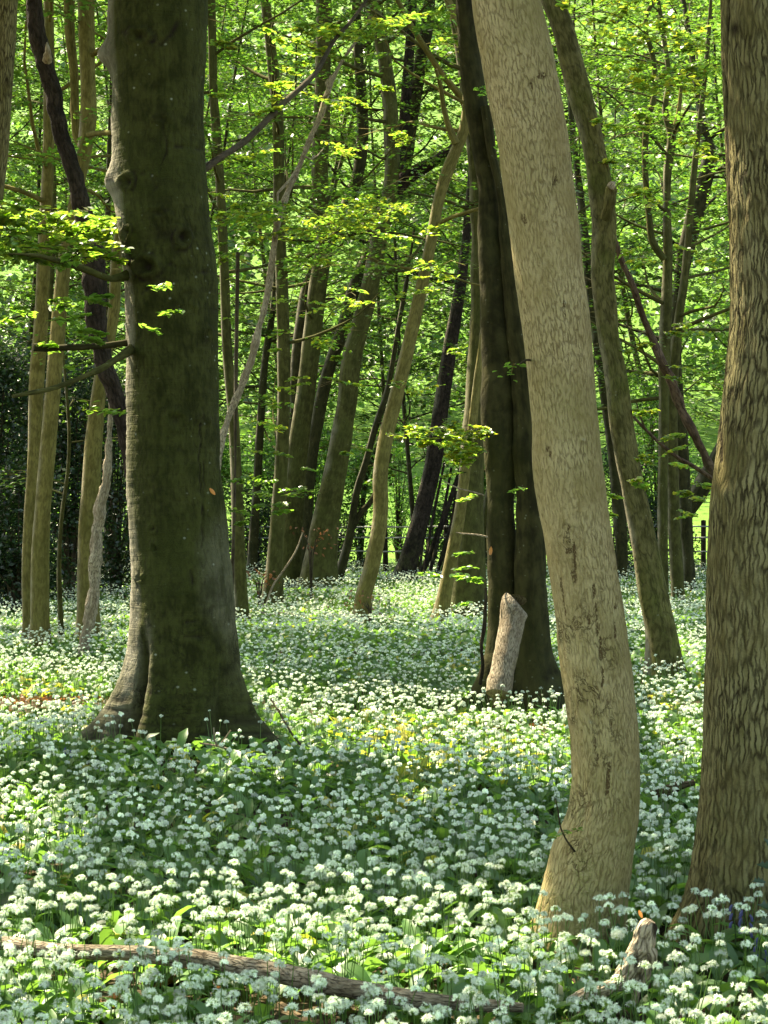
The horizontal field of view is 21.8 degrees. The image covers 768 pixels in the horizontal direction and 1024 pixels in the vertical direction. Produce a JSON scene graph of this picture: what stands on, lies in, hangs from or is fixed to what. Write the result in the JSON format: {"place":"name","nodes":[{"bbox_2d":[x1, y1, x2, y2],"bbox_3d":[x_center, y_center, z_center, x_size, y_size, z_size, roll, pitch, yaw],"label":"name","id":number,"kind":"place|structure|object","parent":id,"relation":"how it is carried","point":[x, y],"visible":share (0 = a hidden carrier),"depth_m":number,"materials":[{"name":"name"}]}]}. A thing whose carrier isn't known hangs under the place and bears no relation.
{"place":"outdoors","nodes":[
{"label":"outdoors","id":0,"kind":"place"},
{"bbox_2d":[246,569,280,606],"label":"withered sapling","id":1,"kind":"object","parent":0,"point":[259,592],"visible":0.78,"depth_m":29.96,"materials":[{"name":"brown plant"}]},
{"bbox_2d":[344,588,380,622],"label":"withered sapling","id":2,"kind":"object","parent":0,"point":[369,608],"visible":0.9,"depth_m":25.97,"materials":[{"name":"brown plant"}]},
{"bbox_2d":[0,0,767,1023],"bbox_3d":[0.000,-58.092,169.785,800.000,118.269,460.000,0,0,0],"label":"ground","id":3,"kind":"structure","parent":0,"point":[710,442],"depth_m":107.98,"materials":[{"name":"green plant"}]},
{"bbox_2d":[0,0,17,236],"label":"ash tree","id":4,"kind":"object","parent":3,"relation":"on","point":[8,20],"visible":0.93,"depth_m":14.91,"materials":[{"name":"brown plant"}]},
{"bbox_2d":[0,90,42,284],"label":"beech tree","id":5,"kind":"object","parent":3,"relation":"on","point":[13,134],"visible":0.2,"depth_m":52.83,"materials":[{"name":"green plant"}]},
{"bbox_2d":[0,319,72,599],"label":"holly bush","id":6,"kind":"object","parent":3,"relation":"on","point":[6,371],"visible":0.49,"depth_m":30.87,"materials":[{"name":"green plant"}]},
{"bbox_2d":[0,454,76,612],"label":"holly bush","id":7,"kind":"object","parent":3,"relation":"on","point":[10,568],"visible":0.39,"depth_m":28.87,"materials":[{"name":"green plant"}]},
{"bbox_2d":[0,32,77,443],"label":"beech tree","id":8,"kind":"object","parent":3,"relation":"on","point":[6,302],"visible":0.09,"depth_m":60.39,"materials":[{"name":"green plant"}]},
{"bbox_2d":[0,330,80,581],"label":"holly bush","id":9,"kind":"object","parent":3,"relation":"on","point":[27,371],"visible":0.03,"depth_m":33.93,"materials":[{"name":"green plant"}]},
{"bbox_2d":[2,1,109,336],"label":"beech tree","id":10,"kind":"object","parent":3,"relation":"on","point":[23,115],"visible":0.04,"depth_m":61.53,"materials":[{"name":"green plant"}]},
{"bbox_2d":[0,43,124,431],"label":"beech tree","id":11,"kind":"object","parent":3,"relation":"on","point":[17,60],"visible":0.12,"depth_m":49.13,"materials":[{"name":"green plant"}]},
{"bbox_2d":[2,324,130,599],"bbox_3d":[-5.281,-0.779,33.103,2.811,4.738,2.259,0,0,0],"label":"holly bush","id":12,"kind":"object","parent":3,"relation":"on","point":[73,490],"visible":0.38,"depth_m":32.92,"materials":[{"name":"green plant"}]},
{"bbox_2d":[26,0,126,479],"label":"dead tree","id":13,"kind":"object","parent":3,"relation":"on","point":[74,173],"visible":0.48,"depth_m":16.43,"materials":[{"name":"black wood"}]},
{"bbox_2d":[78,402,112,656],"bbox_3d":[-2.989,0.147,20.698,0.386,2.756,0.185,0,0,8],"label":"dead snag","id":14,"kind":"object","parent":3,"relation":"on","point":[95,561],"visible":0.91,"depth_m":20.66,"materials":[{"name":"grey wood"}]},
{"bbox_2d":[70,360,130,595],"bbox_3d":[-4.668,-0.546,35.001,2.204,4.246,1.967,0,0,0],"label":"holly bush","id":15,"kind":"object","parent":3,"relation":"on","point":[118,574],"visible":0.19,"depth_m":34.83,"materials":[{"name":"green plant"}]},
{"bbox_2d":[0,202,243,637],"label":"beech sapling","id":16,"kind":"object","parent":3,"relation":"on","point":[68,407],"visible":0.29,"depth_m":23.28,"materials":[{"name":"green plant"}]},
{"bbox_2d":[4,1,248,582],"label":"beech tree","id":17,"kind":"object","parent":3,"relation":"on","point":[107,164],"visible":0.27,"depth_m":38.94,"materials":[{"name":"green plant"}]},
{"bbox_2d":[0,0,255,470],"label":"beech tree","id":18,"kind":"object","parent":3,"relation":"on","point":[33,275],"visible":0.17,"depth_m":53.11,"materials":[{"name":"green plant"}]},
{"bbox_2d":[0,0,256,556],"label":"beech tree","id":19,"kind":"object","parent":3,"relation":"on","point":[33,154],"visible":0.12,"depth_m":59.36,"materials":[{"name":"green plant"}]},
{"bbox_2d":[0,0,262,567],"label":"beech tree","id":20,"kind":"object","parent":3,"relation":"on","point":[56,183],"visible":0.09,"depth_m":46.30,"materials":[{"name":"green plant"}]},
{"bbox_2d":[8,0,263,641],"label":"sycamore tree","id":21,"kind":"object","parent":3,"relation":"on","point":[91,474],"visible":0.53,"depth_m":22.91,"materials":[{"name":"beige plant"}]},
{"bbox_2d":[8,1,266,435],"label":"beech tree","id":22,"kind":"object","parent":3,"relation":"on","point":[103,100],"visible":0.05,"depth_m":58.44,"materials":[{"name":"green plant"}]},
{"bbox_2d":[0,0,334,556],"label":"beech tree","id":23,"kind":"object","parent":3,"relation":"on","point":[229,11],"visible":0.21,"depth_m":52.08,"materials":[{"name":"green plant"}]},
{"bbox_2d":[11,0,336,651],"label":"sycamore tree","id":24,"kind":"object","parent":3,"relation":"on","point":[83,122],"visible":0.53,"depth_m":21.72,"materials":[{"name":"beige plant"}]},
{"bbox_2d":[4,0,347,642],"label":"sycamore tree","id":25,"kind":"object","parent":3,"relation":"on","point":[36,381],"visible":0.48,"depth_m":22.73,"materials":[{"name":"beige plant"}]},
{"bbox_2d":[0,0,367,756],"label":"beech tree","id":26,"kind":"object","parent":3,"relation":"on","point":[182,668],"visible":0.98,"depth_m":12.14,"materials":[{"name":"brown plant"}]},
{"bbox_2d":[0,0,371,525],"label":"beech tree","id":27,"kind":"object","parent":3,"relation":"on","point":[21,27],"visible":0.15,"depth_m":50.12,"materials":[{"name":"green plant"}]},
{"bbox_2d":[18,0,428,622],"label":"beech tree","id":28,"kind":"object","parent":3,"relation":"on","point":[240,574],"visible":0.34,"depth_m":26.43,"materials":[{"name":"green plant"}]},
{"bbox_2d":[70,1,377,477],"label":"beech tree","id":29,"kind":"object","parent":3,"relation":"on","point":[264,397],"visible":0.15,"depth_m":45.99,"materials":[{"name":"green plant"}]},
{"bbox_2d":[221,433,261,552],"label":"shrub","id":30,"kind":"object","parent":3,"relation":"on","point":[225,459],"visible":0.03,"depth_m":50.93,"materials":[{"name":"green plant"}]},
{"bbox_2d":[223,481,271,570],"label":"shrub","id":31,"kind":"object","parent":3,"relation":"on","point":[264,548],"visible":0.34,"depth_m":44.92,"materials":[{"name":"green plant"}]},
{"bbox_2d":[0,936,523,1012],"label":"fallen log","id":32,"kind":"object","parent":3,"relation":"on","point":[340,986],"visible":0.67,"depth_m":6.14,"materials":[{"name":"brown wood"}]},
{"bbox_2d":[62,0,467,475],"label":"beech tree","id":33,"kind":"object","parent":3,"relation":"on","point":[335,281],"visible":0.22,"depth_m":50.55,"materials":[{"name":"green plant"}]},
{"bbox_2d":[222,252,318,588],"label":"beech sapling","id":34,"kind":"object","parent":3,"relation":"on","point":[300,490],"visible":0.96,"depth_m":20.47,"materials":[{"name":"green plant"}]},
{"bbox_2d":[226,435,319,564],"bbox_3d":[-2.683,-0.215,49.990,2.718,3.487,2.663,0,0,0],"label":"shrub","id":35,"kind":"object","parent":3,"relation":"on","point":[264,474],"visible":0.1,"depth_m":49.79,"materials":[{"name":"green plant"}]},
{"bbox_2d":[97,0,459,483],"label":"beech tree","id":36,"kind":"object","parent":3,"relation":"on","point":[296,291],"visible":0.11,"depth_m":58.03,"materials":[{"name":"green plant"}]},
{"bbox_2d":[259,532,303,605],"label":"twig","id":37,"kind":"object","parent":3,"relation":"on","point":[280,574],"visible":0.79,"depth_m":29.99,"materials":[{"name":"brown wood"}]},
{"bbox_2d":[270,699,300,745],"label":"twig","id":38,"kind":"object","parent":3,"relation":"on","point":[290,731],"visible":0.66,"depth_m":12.31,"materials":[{"name":"brown wood"}]},
{"bbox_2d":[219,36,359,470],"bbox_3d":[-1.159,-1.779,20.037,1.854,6.016,0.323,0,0,0],"label":"dead pole","id":39,"kind":"object","parent":3,"relation":"on","point":[256,338],"visible":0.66,"depth_m":19.98,"materials":[{"name":"grey wood"}]},
{"bbox_2d":[205,36,418,573],"bbox_3d":[-1.989,-4.543,44.482,5.885,12.257,7.174,0,0,-42],"label":"beech tree","id":40,"kind":"object","parent":3,"relation":"on","point":[252,557],"visible":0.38,"depth_m":43.93,"materials":[{"name":"green plant"}]},
{"bbox_2d":[290,526,337,599],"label":"withered sapling","id":41,"kind":"object","parent":3,"relation":"on","point":[311,557],"visible":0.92,"depth_m":32.97,"materials":[{"name":"brown plant"}]},
{"bbox_2d":[313,411,353,556],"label":"shrub","id":42,"kind":"object","parent":3,"relation":"on","point":[319,472],"visible":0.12,"depth_m":52.88,"materials":[{"name":"green plant"}]},
{"bbox_2d":[215,0,457,436],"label":"beech tree","id":43,"kind":"object","parent":3,"relation":"on","point":[359,163],"visible":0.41,"depth_m":40.86,"materials":[{"name":"green plant"}]},
{"bbox_2d":[205,0,469,604],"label":"beech tree","id":44,"kind":"object","parent":3,"relation":"on","point":[274,562],"visible":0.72,"depth_m":30.90,"materials":[{"name":"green plant"}]},
{"bbox_2d":[208,4,467,457],"bbox_3d":[-3.032,-3.905,19.253,10.172,11.144,6.518,0,0,-32],"label":"beech tree","id":45,"kind":"object","parent":3,"relation":"on","point":[358,225],"visible":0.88,"depth_m":20.09,"materials":[{"name":"green plant"}]},
{"bbox_2d":[204,0,471,590],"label":"beech tree","id":46,"kind":"object","parent":3,"relation":"on","point":[299,437],"visible":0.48,"depth_m":37.83,"materials":[{"name":"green plant"}]},
{"bbox_2d":[0,594,684,1023],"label":"leaf litter","id":47,"kind":"object","parent":3,"relation":"on","point":[162,982],"visible":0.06,"depth_m":15.07,"materials":[{"name":"plant"}]},
{"bbox_2d":[231,0,471,566],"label":"beech tree","id":48,"kind":"object","parent":3,"relation":"on","point":[383,384],"visible":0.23,"depth_m":51.83,"materials":[{"name":"green plant"}]},
{"bbox_2d":[338,511,368,568],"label":"shrub","id":49,"kind":"object","parent":3,"relation":"on","point":[341,542],"visible":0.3,"depth_m":46.92,"materials":[{"name":"green plant"}]},
{"bbox_2d":[217,0,499,590],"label":"beech tree","id":50,"kind":"object","parent":3,"relation":"on","point":[327,511],"visible":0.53,"depth_m":37.33,"materials":[{"name":"green plant"}]},
{"bbox_2d":[0,0,729,465],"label":"woodland","id":51,"kind":"object","parent":3,"relation":"on","point":[714,346],"visible":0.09,"depth_m":103.98,"materials":[{"name":"green plant"}]},
{"bbox_2d":[338,438,395,566],"bbox_3d":[-0.611,-0.205,52.038,1.903,3.445,1.813,0,0,0],"label":"shrub","id":52,"kind":"object","parent":3,"relation":"on","point":[351,482],"visible":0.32,"depth_m":51.87,"materials":[{"name":"green plant"}]},
{"bbox_2d":[52,520,707,573],"bbox_3d":[0.000,0.881,46.983,21.155,1.520,0.171,0,0,0],"label":"fence","id":53,"kind":"object","parent":3,"relation":"on","point":[703,526],"visible":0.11,"depth_m":46.94,"materials":[{"name":"black wood"}]},
{"bbox_2d":[290,203,470,583],"bbox_3d":[0.125,-2.195,39.136,4.218,7.605,4.637,0,0,-28],"label":"beech sapling","id":54,"kind":"object","parent":3,"relation":"on","point":[355,516],"visible":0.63,"depth_m":38.94,"materials":[{"name":"green plant"}]},
{"bbox_2d":[0,557,767,1023],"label":"wild garlic","id":55,"kind":"object","parent":3,"relation":"on","point":[338,865],"visible":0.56,"depth_m":8.66,"materials":[{"name":"green plant"}]},
{"bbox_2d":[651,779,694,796],"bbox_3d":[1.452,1.391,10.004,0.224,0.098,0.065,0,0,0],"label":"rotting log","id":56,"kind":"object","parent":55,"relation":"on","point":[685,784],"visible":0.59,"depth_m":9.98,"materials":[{"name":"brown wood"}]},
{"bbox_2d":[205,0,563,481],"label":"beech tree","id":57,"kind":"object","parent":3,"relation":"on","point":[387,292],"visible":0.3,"depth_m":45.55,"materials":[{"name":"green plant"}]},
{"bbox_2d":[370,415,424,561],"bbox_3d":[0.434,-0.716,56.072,1.751,4.435,1.886,0,0,0],"label":"shrub","id":58,"kind":"object","parent":3,"relation":"on","point":[398,514],"visible":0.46,"depth_m":55.94,"materials":[{"name":"green plant"}]},
{"bbox_2d":[218,0,581,563],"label":"beech tree","id":59,"kind":"object","parent":3,"relation":"on","point":[412,94],"visible":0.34,"depth_m":42.85,"materials":[{"name":"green plant"}]},
{"bbox_2d":[396,464,454,565],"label":"shrub","id":60,"kind":"object","parent":3,"relation":"on","point":[435,523],"visible":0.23,"depth_m":51.94,"materials":[{"name":"green plant"}]},
{"bbox_2d":[218,0,639,573],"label":"beech tree","id":61,"kind":"object","parent":3,"relation":"on","point":[408,461],"visible":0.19,"depth_m":44.59,"materials":[{"name":"green plant"}]},
{"bbox_2d":[422,463,444,576],"bbox_3d":[0.985,0.156,42.911,0.260,2.463,1.387,0,0,21],"label":"dead pole","id":62,"kind":"object","parent":3,"relation":"on","point":[431,524],"visible":0.85,"depth_m":43.33,"materials":[{"name":"black wood"}]},
{"bbox_2d":[417,469,458,578],"bbox_3d":[1.209,0.216,43.296,1.194,2.608,0.221,0,0,-28],"label":"dead pole","id":63,"kind":"object","parent":3,"relation":"on","point":[445,511],"visible":0.57,"depth_m":43.36,"materials":[{"name":"black wood"}]},
{"bbox_2d":[428,467,452,577],"bbox_3d":[1.145,0.234,43.033,0.207,2.420,1.186,0,0,27],"label":"dead pole","id":64,"kind":"object","parent":3,"relation":"on","point":[438,535],"visible":0.8,"depth_m":43.22,"materials":[{"name":"black wood"}]},
{"bbox_2d":[435,513,453,578],"bbox_3d":[1.406,0.289,43.189,0.265,2.337,1.132,0,0,44],"label":"dead pole","id":65,"kind":"object","parent":3,"relation":"on","point":[441,558],"visible":0.37,"depth_m":43.08,"materials":[{"name":"black wood"}]},
{"bbox_2d":[422,494,486,566],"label":"shrub","id":66,"kind":"object","parent":3,"relation":"on","point":[449,517],"visible":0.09,"depth_m":46.08,"materials":[{"name":"green plant"}]},
{"bbox_2d":[252,0,661,623],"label":"beech tree","id":67,"kind":"object","parent":3,"relation":"on","point":[370,570],"visible":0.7,"depth_m":26.42,"materials":[{"name":"beige plant"}]},
{"bbox_2d":[216,0,718,616],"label":"beech tree","id":68,"kind":"object","parent":3,"relation":"on","point":[464,590],"visible":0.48,"depth_m":27.82,"materials":[{"name":"beige plant"}]},
{"bbox_2d":[300,5,641,581],"bbox_3d":[1.926,-5.147,41.992,5.599,13.622,6.943,0,0,37],"label":"beech tree","id":69,"kind":"object","parent":3,"relation":"on","point":[409,557],"visible":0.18,"depth_m":41.86,"materials":[{"name":"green plant"}]},
{"bbox_2d":[385,0,564,713],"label":"beech tree","id":70,"kind":"object","parent":3,"relation":"on","point":[516,561],"visible":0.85,"depth_m":15.36,"materials":[{"name":"brown plant"}]},
{"bbox_2d":[236,20,724,621],"bbox_3d":[1.944,-2.429,26.966,5.292,8.154,6.743,0,0,33],"label":"beech tree","id":71,"kind":"object","parent":3,"relation":"on","point":[446,580],"visible":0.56,"depth_m":26.94,"materials":[{"name":"green plant"}]},
{"bbox_2d":[478,588,486,684],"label":"thin tree trunk","id":72,"kind":"object","parent":3,"relation":"on","point":[484,626],"visible":1,"depth_m":15.19,"materials":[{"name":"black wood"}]},
{"bbox_2d":[486,593,527,698],"bbox_3d":[0.913,0.993,14.784,0.203,0.772,0.558,0,0,22],"label":"cut log","id":73,"kind":"object","parent":3,"relation":"on","point":[513,617],"visible":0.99,"depth_m":14.71,"materials":[{"name":"brown wood"}]},
{"bbox_2d":[335,22,700,490],"bbox_3d":[3.920,-9.029,58.554,11.135,21.110,8.978,0,0,33],"label":"beech tree","id":74,"kind":"object","parent":3,"relation":"on","point":[436,300],"visible":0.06,"depth_m":58.36,"materials":[{"name":"green plant"}]},
{"bbox_2d":[321,0,722,552],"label":"beech tree","id":75,"kind":"object","parent":3,"relation":"on","point":[446,143],"visible":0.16,"depth_m":51.27,"materials":[{"name":"green plant"}]},
{"bbox_2d":[329,13,723,557],"bbox_3d":[2.490,-7.893,45.421,8.262,18.945,10.324,0,0,-9],"label":"beech tree","id":76,"kind":"object","parent":3,"relation":"on","point":[454,228],"visible":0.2,"depth_m":45.49,"materials":[{"name":"green plant"}]},
{"bbox_2d":[326,0,727,466],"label":"beech tree","id":77,"kind":"object","parent":3,"relation":"on","point":[439,354],"visible":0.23,"depth_m":43.85,"materials":[{"name":"green plant"}]},
{"bbox_2d":[394,0,708,480],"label":"beech tree","id":78,"kind":"object","parent":3,"relation":"on","point":[625,191],"visible":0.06,"depth_m":58.77,"materials":[{"name":"green plant"}]},
{"bbox_2d":[472,0,639,961],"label":"sycamore tree","id":79,"kind":"object","parent":3,"relation":"on","point":[591,854],"visible":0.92,"depth_m":6.99,"materials":[{"name":"beige plant"}]},
{"bbox_2d":[403,0,727,580],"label":"beech tree","id":80,"kind":"object","parent":3,"relation":"on","point":[620,528],"visible":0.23,"depth_m":39.89,"materials":[{"name":"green plant"}]},
{"bbox_2d":[447,0,723,454],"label":"beech tree","id":81,"kind":"object","parent":3,"relation":"on","point":[656,214],"visible":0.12,"depth_m":54.72,"materials":[{"name":"green plant"}]},
{"bbox_2d":[442,0,729,598],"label":"beech tree","id":82,"kind":"object","parent":3,"relation":"on","point":[665,255],"visible":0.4,"depth_m":30.92,"materials":[{"name":"green plant"}]},
{"bbox_2d":[568,918,657,1002],"bbox_3d":[0.695,1.362,6.045,0.278,0.257,0.080,0,0,-7],"label":"rotten branch","id":83,"kind":"object","parent":3,"relation":"on","point":[641,947],"visible":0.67,"depth_m":6.03,"materials":[{"name":"brown wood"}]},
{"bbox_2d":[602,442,654,573],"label":"shrub","id":84,"kind":"object","parent":3,"relation":"on","point":[608,477],"visible":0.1,"depth_m":43.86,"materials":[{"name":"green plant"}]},
{"bbox_2d":[541,0,721,680],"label":"ash tree","id":85,"kind":"object","parent":3,"relation":"on","point":[662,640],"visible":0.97,"depth_m":18.09,"materials":[{"name":"brown plant"}]},
{"bbox_2d":[543,0,728,504],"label":"beech tree","id":86,"kind":"object","parent":3,"relation":"on","point":[628,316],"visible":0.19,"depth_m":51.29,"materials":[{"name":"green plant"}]},
{"bbox_2d":[613,492,669,575],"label":"shrub","id":87,"kind":"object","parent":3,"relation":"on","point":[651,500],"visible":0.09,"depth_m":42.87,"materials":[{"name":"green plant"}]},
{"bbox_2d":[555,0,728,590],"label":"beech tree","id":88,"kind":"object","parent":3,"relation":"on","point":[700,207],"visible":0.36,"depth_m":36.90,"materials":[{"name":"green plant"}]},
{"bbox_2d":[555,0,729,478],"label":"beech tree","id":89,"kind":"object","parent":3,"relation":"on","point":[723,159],"visible":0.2,"depth_m":54.06,"materials":[{"name":"green plant"}]},
{"bbox_2d":[563,27,729,385],"bbox_3d":[9.307,-8.471,45.030,9.827,20.077,9.228,0,0,44],"label":"beech tree","id":90,"kind":"object","parent":3,"relation":"on","point":[716,91],"visible":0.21,"depth_m":44.38,"materials":[{"name":"green plant"}]},
{"bbox_2d":[567,0,729,601],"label":"beech tree","id":91,"kind":"object","parent":3,"relation":"on","point":[676,558],"visible":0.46,"depth_m":31.44,"materials":[{"name":"green plant"}]},
{"bbox_2d":[611,359,703,560],"bbox_3d":[6.869,-1.174,49.957,2.488,5.394,2.017,0,0,0],"label":"shrub","id":92,"kind":"object","parent":3,"relation":"on","point":[655,453],"visible":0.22,"depth_m":49.97,"materials":[{"name":"green plant"}]},
{"bbox_2d":[616,240,713,480],"bbox_3d":[2.922,-0.626,19.765,1.575,4.101,0.290,0,0,-27],"label":"branch","id":93,"kind":"object","parent":3,"relation":"on","point":[685,416],"visible":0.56,"depth_m":19.70,"materials":[{"name":"brown wood"}]},
{"bbox_2d":[617,16,729,494],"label":"beech tree","id":94,"kind":"object","parent":3,"relation":"on","point":[718,49],"visible":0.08,"depth_m":59.34,"materials":[{"name":"green plant"}]},
{"bbox_2d":[619,0,729,423],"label":"beech tree","id":95,"kind":"object","parent":3,"relation":"on","point":[707,417],"visible":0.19,"depth_m":58.75,"materials":[{"name":"green plant"}]},
{"bbox_2d":[629,268,728,401],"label":"beech tree","id":96,"kind":"object","parent":3,"relation":"on","point":[710,379],"visible":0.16,"depth_m":45.47,"materials":[{"name":"green plant"}]},
{"bbox_2d":[632,0,726,416],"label":"beech tree","id":97,"kind":"object","parent":3,"relation":"on","point":[701,225],"visible":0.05,"depth_m":54.62,"materials":[{"name":"green plant"}]},
{"bbox_2d":[643,156,728,344],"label":"beech tree","id":98,"kind":"object","parent":3,"relation":"on","point":[678,164],"visible":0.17,"depth_m":47.94,"materials":[{"name":"green plant"}]},
{"bbox_2d":[668,528,706,570],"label":"shrub","id":99,"kind":"object","parent":3,"relation":"on","point":[696,547],"visible":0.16,"depth_m":43.94,"materials":[{"name":"green plant"}]},
{"bbox_2d":[682,66,727,517],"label":"beech tree","id":100,"kind":"object","parent":3,"relation":"on","point":[700,491],"visible":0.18,"depth_m":40.84,"materials":[{"name":"green plant"}]},
{"bbox_2d":[662,0,767,950],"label":"ash tree","id":101,"kind":"object","parent":3,"relation":"on","point":[730,850],"visible":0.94,"depth_m":7.15,"materials":[{"name":"brown plant"}]},
{"bbox_2d":[728,902,742,949],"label":"bluebell","id":102,"kind":"object","parent":3,"relation":"on","point":[730,916],"visible":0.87,"depth_m":6.75,"materials":[{"name":"blue plant"}]},
{"bbox_2d":[738,908,755,965],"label":"bluebell","id":103,"kind":"object","parent":3,"relation":"on","point":[743,918],"visible":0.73,"depth_m":6.70,"materials":[{"name":"blue plant"}]},
{"bbox_2d":[753,838,767,924],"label":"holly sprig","id":104,"kind":"object","parent":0,"point":[763,920],"visible":1,"depth_m":5.21,"materials":[{"name":"green plant"}]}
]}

